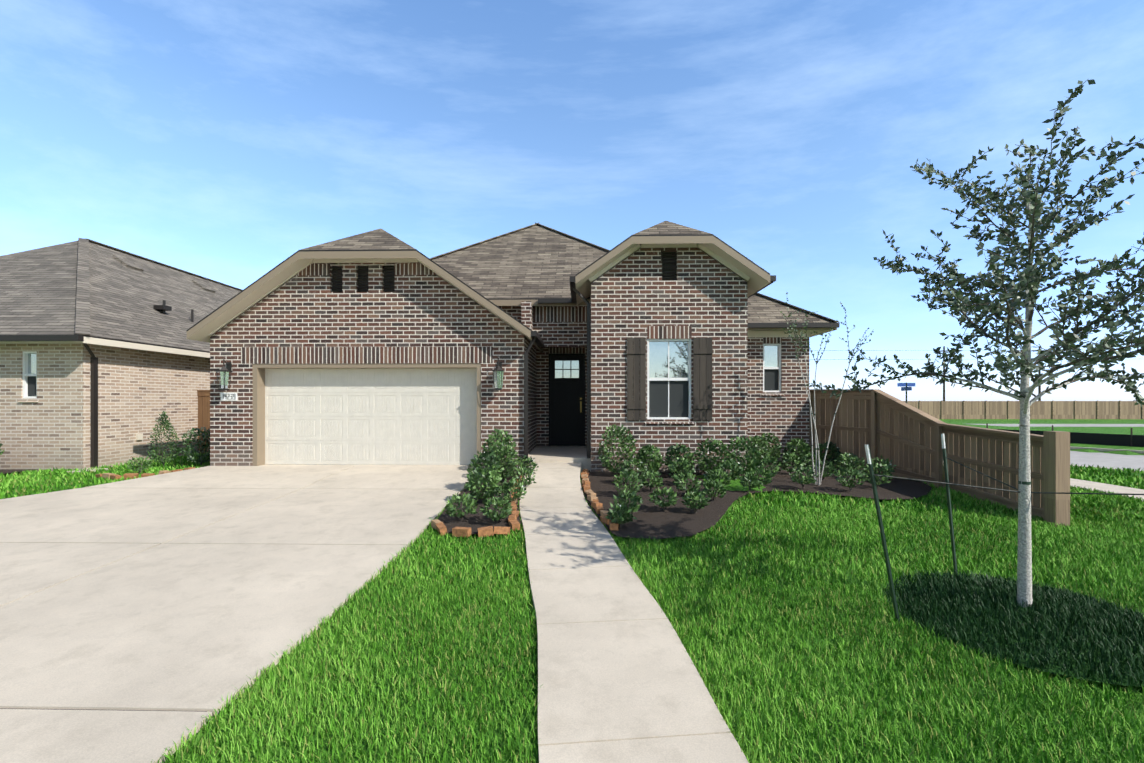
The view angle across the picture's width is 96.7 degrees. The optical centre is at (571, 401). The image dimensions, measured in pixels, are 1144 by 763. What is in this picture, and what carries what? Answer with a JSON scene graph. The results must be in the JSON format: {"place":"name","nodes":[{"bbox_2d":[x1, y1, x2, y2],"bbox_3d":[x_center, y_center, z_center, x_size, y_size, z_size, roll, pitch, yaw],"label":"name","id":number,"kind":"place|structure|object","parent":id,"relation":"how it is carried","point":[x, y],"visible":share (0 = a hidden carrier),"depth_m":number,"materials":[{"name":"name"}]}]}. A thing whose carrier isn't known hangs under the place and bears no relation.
{"place":"outdoors","nodes":[
{"label":"outdoors","id":0,"kind":"place"},
{"bbox_2d":[0,424,1143,762],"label":"paving","id":1,"kind":"structure","parent":0,"point":[148,620],"depth_m":4.46,"materials":[{"name":"concrete"}]},
{"bbox_2d":[0,0,1143,400],"label":"sky","id":2,"kind":"structure","parent":0,"point":[222,141],"materials":[{"name":"blue"}]},
{"bbox_2d":[0,419,1143,762],"bbox_3d":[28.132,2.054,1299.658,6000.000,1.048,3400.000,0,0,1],"label":"ground","id":3,"kind":"structure","parent":0,"point":[735,485],"depth_m":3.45,"materials":[{"name":"green plant"}]},
{"bbox_2d":[0,238,241,472],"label":"neighbour house","id":4,"kind":"structure","parent":3,"relation":"on","point":[104,360],"depth_m":12.55,"materials":[{"name":"brick"}]},
{"bbox_2d":[197,390,209,453],"bbox_3d":[-9.391,0.585,14.786,3.010,1.860,0.108,0,0,1],"label":"wooden fence","id":5,"kind":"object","parent":3,"relation":"on","point":[203,408],"depth_m":14.80,"materials":[{"name":"brown wood"}]},
{"bbox_2d":[95,467,617,536],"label":"edging stones","id":6,"kind":"object","parent":3,"relation":"on","point":[441,528],"visible":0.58,"depth_m":6.97,"materials":[{"name":"brown stone"}]},
{"bbox_2d":[0,462,931,538],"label":"mulch beds","id":7,"kind":"object","parent":3,"relation":"on","point":[678,519],"visible":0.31,"depth_m":8.28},
{"bbox_2d":[0,411,895,527],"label":"shrubs","id":8,"kind":"object","parent":7,"relation":"on","point":[497,468],"visible":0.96,"depth_m":9.63,"materials":[{"name":"green plant"}]},
{"bbox_2d":[780,293,873,484],"bbox_3d":[4.870,-0.275,10.030,1.815,3.738,1.060,0,0,1],"label":"crape myrtle","id":9,"kind":"object","parent":7,"relation":"on","point":[816,449],"depth_m":9.77,"materials":[{"name":"plant"}]},
{"bbox_2d":[187,221,839,471],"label":"house","id":10,"kind":"structure","parent":3,"relation":"on","point":[379,347],"depth_m":11.13,"materials":[{"name":"brick"}]},
{"bbox_2d":[809,389,1069,526],"bbox_3d":[6.958,0.757,10.383,0.836,2.169,6.112,0,0,-8],"label":"fence","id":11,"kind":"object","parent":3,"relation":"on","point":[904,437],"visible":0.67,"depth_m":9.92,"materials":[{"name":"brown wood"}]},
{"bbox_2d":[805,79,1143,607],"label":"tree","id":12,"kind":"object","parent":3,"relation":"on","point":[1027,292],"depth_m":4.16,"materials":[{"name":"green plant"}]},
{"bbox_2d":[865,434,1143,621],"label":"tree stakes","id":13,"kind":"object","parent":3,"relation":"on","point":[879,516],"visible":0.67,"depth_m":4.20,"materials":[{"name":"green metal"}]},
{"bbox_2d":[900,582,1143,686],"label":"mulch bed","id":14,"kind":"object","parent":3,"relation":"on","point":[1052,669],"visible":0.17,"depth_m":3.71,"materials":[{"name":"brown soil"}]},
{"bbox_2d":[809,346,1143,446],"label":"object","id":15,"kind":"structure","parent":0,"point":[1039,409],"depth_m":55.81,"materials":[{"name":"brown wood"}]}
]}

